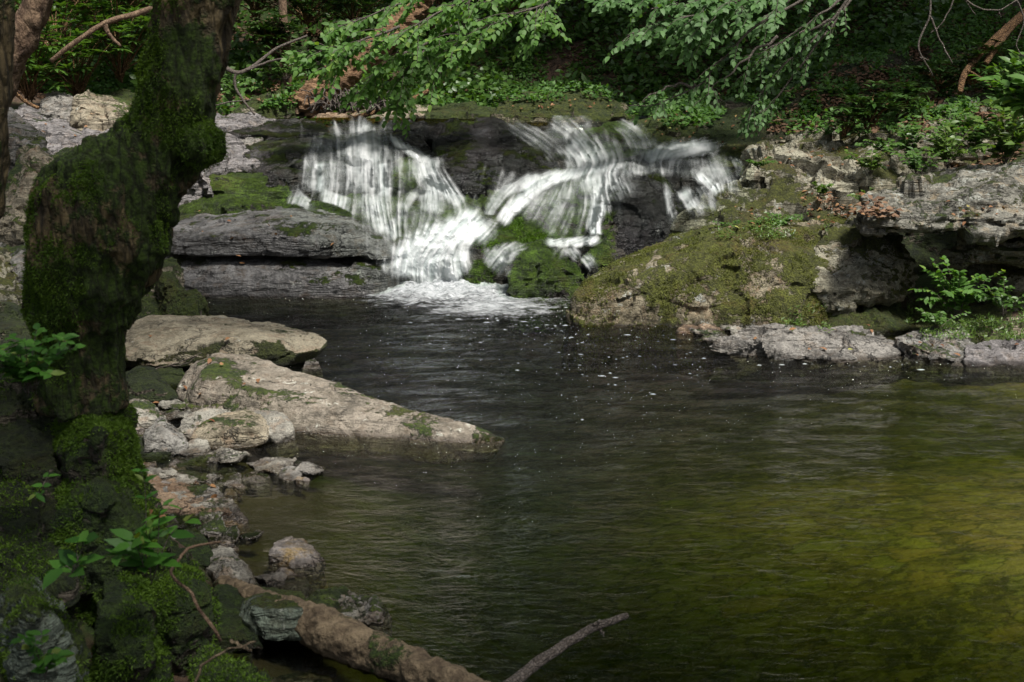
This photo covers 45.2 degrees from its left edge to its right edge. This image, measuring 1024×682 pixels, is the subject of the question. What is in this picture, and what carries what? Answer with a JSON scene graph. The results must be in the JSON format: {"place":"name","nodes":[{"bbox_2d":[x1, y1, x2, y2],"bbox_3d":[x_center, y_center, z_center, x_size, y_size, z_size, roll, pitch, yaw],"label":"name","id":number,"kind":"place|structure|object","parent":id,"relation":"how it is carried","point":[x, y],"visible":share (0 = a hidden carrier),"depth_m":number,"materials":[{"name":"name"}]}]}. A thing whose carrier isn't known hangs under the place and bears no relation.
{"place":"outdoors","nodes":[
{"label":"outdoors","id":0,"kind":"place"},
{"bbox_2d":[0,323,85,396],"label":"plant","id":1,"kind":"object","parent":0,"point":[29,369],"visible":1,"depth_m":3.62,"materials":[{"name":"green plant"}]},
{"bbox_2d":[293,0,434,116],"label":"rotten log","id":2,"kind":"object","parent":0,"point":[351,77],"visible":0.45,"depth_m":17.53,"materials":[{"name":"orange wood"}]},
{"bbox_2d":[280,0,498,101],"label":"leafy branch","id":3,"kind":"object","parent":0,"point":[408,36],"visible":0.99,"depth_m":12.74,"materials":[{"name":"green plant"}]},
{"bbox_2d":[276,114,647,133],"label":"stream water","id":4,"kind":"structure","parent":0,"point":[331,124],"depth_m":15.59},
{"bbox_2d":[0,0,1023,681],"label":"ground","id":5,"kind":"structure","parent":0,"point":[684,632],"depth_m":6.28,"materials":[{"name":"liquid"}]},
{"bbox_2d":[0,0,14,218],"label":"tree","id":6,"kind":"object","parent":5,"relation":"on","point":[7,25],"visible":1,"depth_m":3.80,"materials":[{"name":"brown plant"}]},
{"bbox_2d":[0,247,21,304],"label":"rock","id":7,"kind":"object","parent":5,"relation":"on","point":[10,288],"visible":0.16,"depth_m":6.19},
{"bbox_2d":[0,302,32,366],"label":"boulder","id":8,"kind":"object","parent":5,"relation":"on","point":[11,320],"visible":0.11,"depth_m":5.39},
{"bbox_2d":[0,144,53,246],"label":"boulder","id":9,"kind":"object","parent":5,"relation":"on","point":[29,163],"visible":0.2,"depth_m":7.73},
{"bbox_2d":[7,107,50,174],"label":"boulder","id":10,"kind":"object","parent":5,"relation":"on","point":[22,132],"visible":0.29,"depth_m":9.75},
{"bbox_2d":[8,0,52,109],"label":"tree","id":11,"kind":"object","parent":5,"relation":"on","point":[32,18],"visible":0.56,"depth_m":5.00,"materials":[{"name":"brown plant"}]},
{"bbox_2d":[0,354,62,488],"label":"mossy boulder","id":12,"kind":"object","parent":5,"relation":"on","point":[27,437],"visible":0.13,"depth_m":4.31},
{"bbox_2d":[9,629,74,681],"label":"plant","id":13,"kind":"object","parent":5,"relation":"on","point":[57,655],"visible":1,"depth_m":3.13,"materials":[{"name":"green plant"}]},
{"bbox_2d":[0,463,89,627],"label":"mossy boulder","id":14,"kind":"object","parent":5,"relation":"on","point":[27,548],"visible":0.48,"depth_m":3.97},
{"bbox_2d":[0,573,91,681],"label":"rock","id":15,"kind":"object","parent":5,"relation":"on","point":[28,603],"visible":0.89,"depth_m":3.51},
{"bbox_2d":[42,530,103,589],"bbox_3d":[-1.254,0.618,3.505,0.178,0.142,0.140,-2,12,-10],"label":"plant","id":16,"kind":"object","parent":15,"relation":"on","point":[69,558],"visible":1,"depth_m":3.52,"materials":[{"name":"green plant"}]},
{"bbox_2d":[39,91,72,121],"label":"slab rock","id":17,"kind":"object","parent":5,"relation":"on","point":[56,104],"visible":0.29,"depth_m":15.06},
{"bbox_2d":[15,0,115,47],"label":"shrub","id":18,"kind":"object","parent":5,"relation":"on","point":[65,8],"visible":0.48,"depth_m":16.46,"materials":[{"name":"green plant"}]},
{"bbox_2d":[27,1,132,96],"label":"shrub","id":19,"kind":"object","parent":5,"relation":"on","point":[77,87],"visible":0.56,"depth_m":15.73,"materials":[{"name":"green plant"}]},
{"bbox_2d":[51,400,150,482],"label":"mossy boulder","id":20,"kind":"object","parent":5,"relation":"on","point":[89,447],"visible":0.65,"depth_m":4.18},
{"bbox_2d":[19,0,241,421],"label":"mossy tree","id":21,"kind":"object","parent":20,"relation":"on","point":[102,215],"visible":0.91,"depth_m":4.07,"materials":[{"name":"green plant"}]},
{"bbox_2d":[59,0,150,82],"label":"shrub","id":22,"kind":"object","parent":5,"relation":"on","point":[119,72],"visible":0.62,"depth_m":16.06,"materials":[{"name":"green plant"}]},
{"bbox_2d":[14,103,246,206],"bbox_3d":[-4.550,-2.029,14.117,3.219,1.428,3.451,0,12,0],"label":"slab rock","id":23,"kind":"object","parent":5,"relation":"on","point":[59,137],"visible":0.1,"depth_m":13.80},
{"bbox_2d":[18,17,95,102],"bbox_3d":[-6.032,-3.471,15.178,1.584,1.038,1.066,5,13,20],"label":"shrub","id":24,"kind":"object","parent":23,"relation":"on","point":[25,86],"visible":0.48,"depth_m":15.20,"materials":[{"name":"green plant"}]},
{"bbox_2d":[69,89,131,130],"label":"slab rock","id":25,"kind":"object","parent":23,"relation":"on","point":[106,110],"visible":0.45,"depth_m":14.50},
{"bbox_2d":[88,568,174,681],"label":"mossy boulder","id":26,"kind":"object","parent":5,"relation":"on","point":[128,646],"visible":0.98,"depth_m":3.71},
{"bbox_2d":[103,513,200,583],"bbox_3d":[-1.031,0.612,3.561,0.280,0.196,0.183,-7,14,-30],"label":"plant","id":27,"kind":"object","parent":26,"relation":"on","point":[128,546],"visible":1,"depth_m":3.53,"materials":[{"name":"green plant"}]},
{"bbox_2d":[136,257,186,319],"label":"boulder","id":28,"kind":"object","parent":5,"relation":"on","point":[166,294],"visible":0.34,"depth_m":10.03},
{"bbox_2d":[143,417,188,459],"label":"rock","id":29,"kind":"object","parent":5,"relation":"on","point":[161,434],"visible":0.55,"depth_m":6.66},
{"bbox_2d":[147,474,231,515],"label":"rock","id":30,"kind":"object","parent":5,"relation":"on","point":[183,503],"visible":0.48,"depth_m":5.86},
{"bbox_2d":[185,639,272,681],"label":"mossy boulder","id":31,"kind":"object","parent":5,"relation":"on","point":[224,667],"visible":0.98,"depth_m":3.92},
{"bbox_2d":[178,193,283,214],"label":"ledge rock","id":32,"kind":"object","parent":5,"relation":"on","point":[219,204],"visible":0.31,"depth_m":12.38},
{"bbox_2d":[205,545,260,586],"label":"rock","id":33,"kind":"object","parent":5,"relation":"on","point":[224,560],"visible":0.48,"depth_m":5.02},
{"bbox_2d":[213,584,263,652],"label":"boulder","id":34,"kind":"object","parent":5,"relation":"on","point":[233,626],"visible":0.42,"depth_m":4.43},
{"bbox_2d":[204,172,292,201],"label":"ledge rock","id":35,"kind":"object","parent":5,"relation":"on","point":[251,186],"visible":0.25,"depth_m":12.69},
{"bbox_2d":[247,162,314,197],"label":"ledge rock","id":36,"kind":"object","parent":35,"relation":"on","point":[297,182],"visible":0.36,"depth_m":12.77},
{"bbox_2d":[232,86,296,118],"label":"rock","id":37,"kind":"object","parent":5,"relation":"on","point":[270,112],"visible":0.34,"depth_m":17.13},
{"bbox_2d":[241,9,303,56],"bbox_3d":[-3.537,-4.530,18.069,0.982,0.690,0.922,0,12,0],"label":"shrub","id":38,"kind":"object","parent":5,"relation":"on","point":[267,31],"visible":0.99,"depth_m":17.97,"materials":[{"name":"green plant"}]},
{"bbox_2d":[223,118,327,140],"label":"ledge rock","id":39,"kind":"object","parent":5,"relation":"on","point":[280,129],"visible":0.23,"depth_m":14.47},
{"bbox_2d":[251,408,299,458],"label":"rock","id":40,"kind":"object","parent":5,"relation":"on","point":[281,429],"visible":0.63,"depth_m":6.91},
{"bbox_2d":[243,137,312,165],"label":"ledge rock","id":41,"kind":"object","parent":5,"relation":"on","point":[279,151],"visible":0.21,"depth_m":13.53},
{"bbox_2d":[165,253,404,328],"bbox_3d":[-2.230,-0.588,11.893,2.399,0.798,1.164,0,12,0],"label":"slab rock","id":42,"kind":"object","parent":5,"relation":"on","point":[260,278],"visible":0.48,"depth_m":11.41,"materials":[{"name":"stone"}]},
{"bbox_2d":[171,206,398,259],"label":"slab rock","id":43,"kind":"object","parent":42,"relation":"on","point":[314,233],"visible":0.94,"depth_m":11.52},
{"bbox_2d":[267,536,328,590],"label":"rock","id":44,"kind":"object","parent":5,"relation":"on","point":[298,555],"visible":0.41,"depth_m":5.17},
{"bbox_2d":[176,353,504,464],"bbox_3d":[-1.159,0.431,7.314,2.354,0.386,0.705,8,15,33],"label":"long boulder","id":45,"kind":"object","parent":5,"relation":"on","point":[305,404],"visible":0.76,"depth_m":7.14,"materials":[{"name":"stone"}]},
{"bbox_2d":[300,85,391,113],"bbox_3d":[-2.088,-3.297,16.778,1.497,0.395,0.611,0,12,0],"label":"root tangle","id":46,"kind":"object","parent":5,"relation":"on","point":[381,104],"visible":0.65,"depth_m":16.70,"materials":[{"name":"plant"}]},
{"bbox_2d":[212,575,490,681],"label":"fallen log","id":47,"kind":"object","parent":5,"relation":"on","point":[325,631],"visible":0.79,"depth_m":4.24,"materials":[{"name":"brown wood"}]},
{"bbox_2d":[289,127,431,200],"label":"cascade rock","id":48,"kind":"object","parent":5,"relation":"on","point":[330,151],"visible":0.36,"depth_m":13.18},
{"bbox_2d":[339,0,474,139],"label":"leafy branch","id":49,"kind":"object","parent":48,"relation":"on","point":[399,89],"visible":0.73,"depth_m":13.09,"materials":[{"name":"plant"}]},
{"bbox_2d":[302,122,462,237],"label":"waterfall","id":50,"kind":"structure","parent":5,"relation":"on","point":[428,175],"depth_m":12.63,"materials":[{"name":"white liquid"}]},
{"bbox_2d":[282,193,484,236],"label":"cascade rock","id":51,"kind":"object","parent":5,"relation":"on","point":[355,207],"visible":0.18,"depth_m":12.29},
{"bbox_2d":[388,156,422,201],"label":"cascade rock","id":52,"kind":"object","parent":5,"relation":"on","point":[404,179],"visible":0.41,"depth_m":12.63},
{"bbox_2d":[389,200,462,296],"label":"cascade rock","id":53,"kind":"object","parent":5,"relation":"on","point":[410,223],"visible":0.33,"depth_m":12.04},
{"bbox_2d":[320,0,536,58],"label":"leafy branch","id":54,"kind":"object","parent":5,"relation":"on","point":[331,34],"visible":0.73,"depth_m":13.68,"materials":[{"name":"green plant"}]},
{"bbox_2d":[424,101,496,118],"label":"bank rock","id":55,"kind":"object","parent":5,"relation":"on","point":[469,110],"visible":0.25,"depth_m":17.21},
{"bbox_2d":[426,116,560,199],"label":"cascade rock","id":56,"kind":"object","parent":5,"relation":"on","point":[477,157],"visible":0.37,"depth_m":13.03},
{"bbox_2d":[416,0,571,112],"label":"leafy branch","id":57,"kind":"object","parent":5,"relation":"on","point":[453,54],"visible":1,"depth_m":12.71,"materials":[{"name":"green plant"}]},
{"bbox_2d":[15,0,979,116],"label":"undergrowth","id":58,"kind":"object","parent":5,"relation":"on","point":[879,31],"visible":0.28,"depth_m":19.25,"materials":[{"name":"green plant"}]},
{"bbox_2d":[21,0,978,117],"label":"ground cover","id":59,"kind":"object","parent":5,"relation":"on","point":[113,83],"visible":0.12,"depth_m":19.56,"materials":[{"name":"green plant"}]},
{"bbox_2d":[15,0,990,115],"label":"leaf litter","id":60,"kind":"object","parent":5,"relation":"on","point":[571,46],"visible":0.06,"depth_m":19.85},
{"bbox_2d":[449,214,559,313],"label":"cascade rock","id":61,"kind":"object","parent":5,"relation":"on","point":[518,232],"visible":0.48,"depth_m":11.73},
{"bbox_2d":[34,95,1017,516],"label":"fallen leaves","id":62,"kind":"object","parent":5,"relation":"on","point":[738,227],"visible":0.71,"depth_m":11.06,"materials":[{"name":"brown plant"}]},
{"bbox_2d":[482,168,601,260],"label":"cascade rock","id":63,"kind":"object","parent":5,"relation":"on","point":[561,210],"visible":0.2,"depth_m":12.30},
{"bbox_2d":[506,239,583,334],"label":"cascade rock","id":64,"kind":"object","parent":5,"relation":"on","point":[542,270],"visible":0.73,"depth_m":11.23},
{"bbox_2d":[392,129,715,282],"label":"waterfall","id":65,"kind":"structure","parent":5,"relation":"on","point":[428,254],"depth_m":11.92,"materials":[{"name":"white liquid"}]},
{"bbox_2d":[490,88,635,121],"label":"lip boulder","id":66,"kind":"object","parent":5,"relation":"on","point":[577,110],"visible":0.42,"depth_m":15.76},
{"bbox_2d":[525,125,619,169],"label":"cascade rock","id":67,"kind":"object","parent":5,"relation":"on","point":[557,142],"visible":0.09,"depth_m":13.94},
{"bbox_2d":[576,120,654,161],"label":"cascade rock","id":68,"kind":"object","parent":5,"relation":"on","point":[612,138],"visible":0.19,"depth_m":13.70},
{"bbox_2d":[220,0,1022,218],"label":"slope litter","id":69,"kind":"object","parent":5,"relation":"on","point":[875,130],"visible":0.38,"depth_m":15.05,"materials":[{"name":"brown plant"}]},
{"bbox_2d":[222,0,1023,137],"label":"slope cover","id":70,"kind":"object","parent":5,"relation":"on","point":[680,100],"visible":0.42,"depth_m":15.49,"materials":[{"name":"green plant"}]},
{"bbox_2d":[600,167,683,256],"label":"cascade rock","id":71,"kind":"object","parent":5,"relation":"on","point":[644,209],"visible":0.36,"depth_m":11.75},
{"bbox_2d":[607,150,715,199],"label":"cascade rock","id":72,"kind":"object","parent":5,"relation":"on","point":[674,171],"visible":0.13,"depth_m":12.92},
{"bbox_2d":[630,113,708,149],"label":"bank rock","id":73,"kind":"object","parent":5,"relation":"on","point":[675,133],"visible":0.25,"depth_m":13.93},
{"bbox_2d":[602,0,785,74],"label":"leafy branch","id":74,"kind":"object","parent":5,"relation":"on","point":[709,19],"visible":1,"depth_m":12.06,"materials":[{"name":"green plant"}]},
{"bbox_2d":[679,168,740,209],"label":"cascade rock","id":75,"kind":"object","parent":5,"relation":"on","point":[693,186],"visible":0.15,"depth_m":12.47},
{"bbox_2d":[584,0,838,57],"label":"leafy branch","id":76,"kind":"object","parent":5,"relation":"on","point":[602,7],"visible":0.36,"depth_m":12.73,"materials":[{"name":"green plant"}]},
{"bbox_2d":[559,210,878,375],"bbox_3d":[1.907,-0.444,10.755,3.014,1.277,1.826,0,12,0],"label":"boulder","id":77,"kind":"object","parent":5,"relation":"on","point":[697,276],"visible":0.61,"depth_m":10.07,"materials":[{"name":"plant"}]},
{"bbox_2d":[489,168,726,270],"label":"waterfall","id":78,"kind":"structure","parent":77,"relation":"on","point":[599,197],"depth_m":11.81,"materials":[{"name":"white liquid"}]},
{"bbox_2d":[691,118,764,153],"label":"bank rock","id":79,"kind":"object","parent":5,"relation":"on","point":[716,133],"visible":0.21,"depth_m":13.82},
{"bbox_2d":[709,143,747,176],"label":"bank rock","id":80,"kind":"object","parent":5,"relation":"on","point":[726,157],"visible":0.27,"depth_m":12.98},
{"bbox_2d":[670,167,865,233],"bbox_3d":[2.702,-1.024,11.788,1.777,1.287,2.340,6,14,27],"label":"boulder","id":81,"kind":"object","parent":5,"relation":"on","point":[775,195],"visible":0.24,"depth_m":11.40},
{"bbox_2d":[727,0,851,138],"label":"leafy branch","id":82,"kind":"object","parent":5,"relation":"on","point":[757,114],"visible":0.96,"depth_m":12.59,"materials":[{"name":"green plant"}]},
{"bbox_2d":[707,323,903,389],"bbox_3d":[2.180,0.104,9.202,1.458,0.423,0.839,0,12,0],"label":"shore rock","id":83,"kind":"object","parent":5,"relation":"on","point":[782,344],"visible":0.93,"depth_m":8.97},
{"bbox_2d":[740,119,945,209],"bbox_3d":[3.454,-1.563,12.700,2.741,1.446,1.864,0,12,0],"label":"boulder","id":84,"kind":"object","parent":5,"relation":"on","point":[797,148],"visible":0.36,"depth_m":12.17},
{"bbox_2d":[840,80,922,130],"bbox_3d":[3.726,-2.392,12.480,0.921,0.511,0.663,0,12,0],"label":"shrub","id":85,"kind":"object","parent":84,"relation":"on","point":[855,100],"visible":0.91,"depth_m":12.47,"materials":[{"name":"green plant"}]},
{"bbox_2d":[780,47,931,123],"bbox_3d":[4.291,-2.610,15.181,3.090,2.063,1.601,-6,13,-25],"label":"shrub","id":86,"kind":"object","parent":5,"relation":"on","point":[895,57],"visible":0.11,"depth_m":15.27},
{"bbox_2d":[821,302,914,338],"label":"shore rock","id":87,"kind":"object","parent":5,"relation":"on","point":[881,319],"visible":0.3,"depth_m":9.90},
{"bbox_2d":[716,212,1023,339],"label":"cave grass","id":88,"kind":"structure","parent":5,"relation":"on","point":[975,327],"depth_m":9.89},
{"bbox_2d":[899,230,957,274],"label":"boulder","id":89,"kind":"object","parent":5,"relation":"on","point":[922,248],"visible":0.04,"depth_m":11.61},
{"bbox_2d":[894,324,973,384],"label":"shore rock","id":90,"kind":"object","parent":5,"relation":"on","point":[908,346],"visible":0.56,"depth_m":8.92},
{"bbox_2d":[858,0,1023,128],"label":"bank cover","id":91,"kind":"object","parent":5,"relation":"on","point":[958,15],"visible":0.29,"depth_m":15.78,"materials":[{"name":"green plant"}]},
{"bbox_2d":[921,120,979,168],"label":"shrub","id":92,"kind":"object","parent":5,"relation":"on","point":[942,142],"visible":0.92,"depth_m":11.44,"materials":[{"name":"green plant"}]},
{"bbox_2d":[887,94,1023,168],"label":"shrub","id":93,"kind":"object","parent":5,"relation":"on","point":[965,159],"visible":0.15,"depth_m":12.72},
{"bbox_2d":[957,8,1023,93],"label":"dead branch","id":94,"kind":"object","parent":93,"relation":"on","point":[1004,31],"visible":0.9,"depth_m":13.22,"materials":[{"name":"brown wood"}]},
{"bbox_2d":[907,299,1022,332],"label":"shore rock","id":95,"kind":"object","parent":5,"relation":"on","point":[985,309],"visible":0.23,"depth_m":10.14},
{"bbox_2d":[928,316,1023,343],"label":"shore rock","id":96,"kind":"object","parent":5,"relation":"on","point":[991,336],"visible":0.11,"depth_m":9.61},
{"bbox_2d":[907,255,1004,321],"bbox_3d":[3.408,-0.390,9.444,0.701,0.497,0.456,5,13,23],"label":"shrub","id":97,"kind":"object","parent":96,"relation":"on","point":[958,299],"visible":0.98,"depth_m":9.41,"materials":[{"name":"green plant"}]},
{"bbox_2d":[961,338,1023,385],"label":"shore rock","id":98,"kind":"object","parent":5,"relation":"on","point":[994,353],"visible":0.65,"depth_m":8.73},
{"bbox_2d":[963,263,1023,310],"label":"boulder","id":99,"kind":"object","parent":5,"relation":"on","point":[1014,275],"visible":0.13,"depth_m":10.42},
{"bbox_2d":[853,158,1023,268],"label":"boulder","id":100,"kind":"object","parent":99,"relation":"on","point":[986,236],"visible":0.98,"depth_m":9.85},
{"bbox_2d":[968,99,1023,164],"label":"shrub","id":101,"kind":"object","parent":100,"relation":"on","point":[1007,144],"visible":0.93,"depth_m":11.06,"materials":[{"name":"green plant"}]},
{"bbox_2d":[977,59,1023,119],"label":"shrub","id":102,"kind":"object","parent":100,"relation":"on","point":[1017,107],"visible":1,"depth_m":10.30,"materials":[{"name":"green plant"}]},
{"bbox_2d":[139,293,1023,681],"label":"pool water","id":103,"kind":"structure","parent":0,"point":[571,479],"depth_m":6.76,"materials":[{"name":"liquid"}]},
{"bbox_2d":[47,465,215,677],"bbox_3d":[-1.360,0.780,4.235,0.808,0.753,0.590,8,15,33],"label":"mossy boulder","id":104,"kind":"object","parent":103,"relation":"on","point":[100,507],"visible":0.44,"depth_m":4.00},
{"bbox_2d":[126,365,179,406],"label":"boulder","id":105,"kind":"object","parent":103,"relation":"on","point":[150,384],"visible":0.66,"depth_m":7.72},
{"bbox_2d":[125,315,326,368],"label":"flat boulder","id":106,"kind":"object","parent":103,"relation":"on","point":[172,339],"visible":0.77,"depth_m":8.70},
{"bbox_2d":[190,409,269,450],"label":"boulder","id":107,"kind":"object","parent":103,"relation":"on","point":[240,430],"visible":0.92,"depth_m":6.80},
{"bbox_2d":[239,587,305,640],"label":"rock","id":108,"kind":"object","parent":103,"relation":"on","point":[265,616],"visible":0.8,"depth_m":4.39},
{"bbox_2d":[368,278,556,315],"bbox_3d":[-0.275,-0.272,10.426,2.550,0.129,3.300,0,12,0],"label":"foam","id":109,"kind":"object","parent":103,"relation":"on","point":[491,293],"visible":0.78,"depth_m":11.23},
{"bbox_2d":[502,613,628,681],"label":"driftwood stick","id":110,"kind":"object","parent":103,"relation":"on","point":[529,668],"visible":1,"depth_m":4.25,"materials":[{"name":"grey wood"}]},
{"bbox_2d":[675,323,724,360],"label":"shore rock","id":111,"kind":"object","parent":103,"relation":"in","point":[683,330],"visible":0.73,"depth_m":9.80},
{"bbox_2d":[580,211,624,278],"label":"cascade rock","id":112,"kind":"object","parent":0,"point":[604,251],"visible":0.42,"depth_m":11.49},
{"bbox_2d":[624,0,803,125],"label":"leafy branch","id":113,"kind":"object","parent":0,"point":[694,90],"visible":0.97,"depth_m":12.28,"materials":[{"name":"green plant"}]},
{"bbox_2d":[811,214,918,315],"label":"boulder","id":114,"kind":"object","parent":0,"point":[872,271],"visible":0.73,"depth_m":10.13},
{"bbox_2d":[931,42,1004,97],"bbox_3d":[5.071,-2.942,13.345,1.017,0.602,0.720,-5,13,-23],"label":"shrub","id":115,"kind":"object","parent":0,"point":[980,69],"visible":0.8,"depth_m":13.27,"materials":[{"name":"green plant"}]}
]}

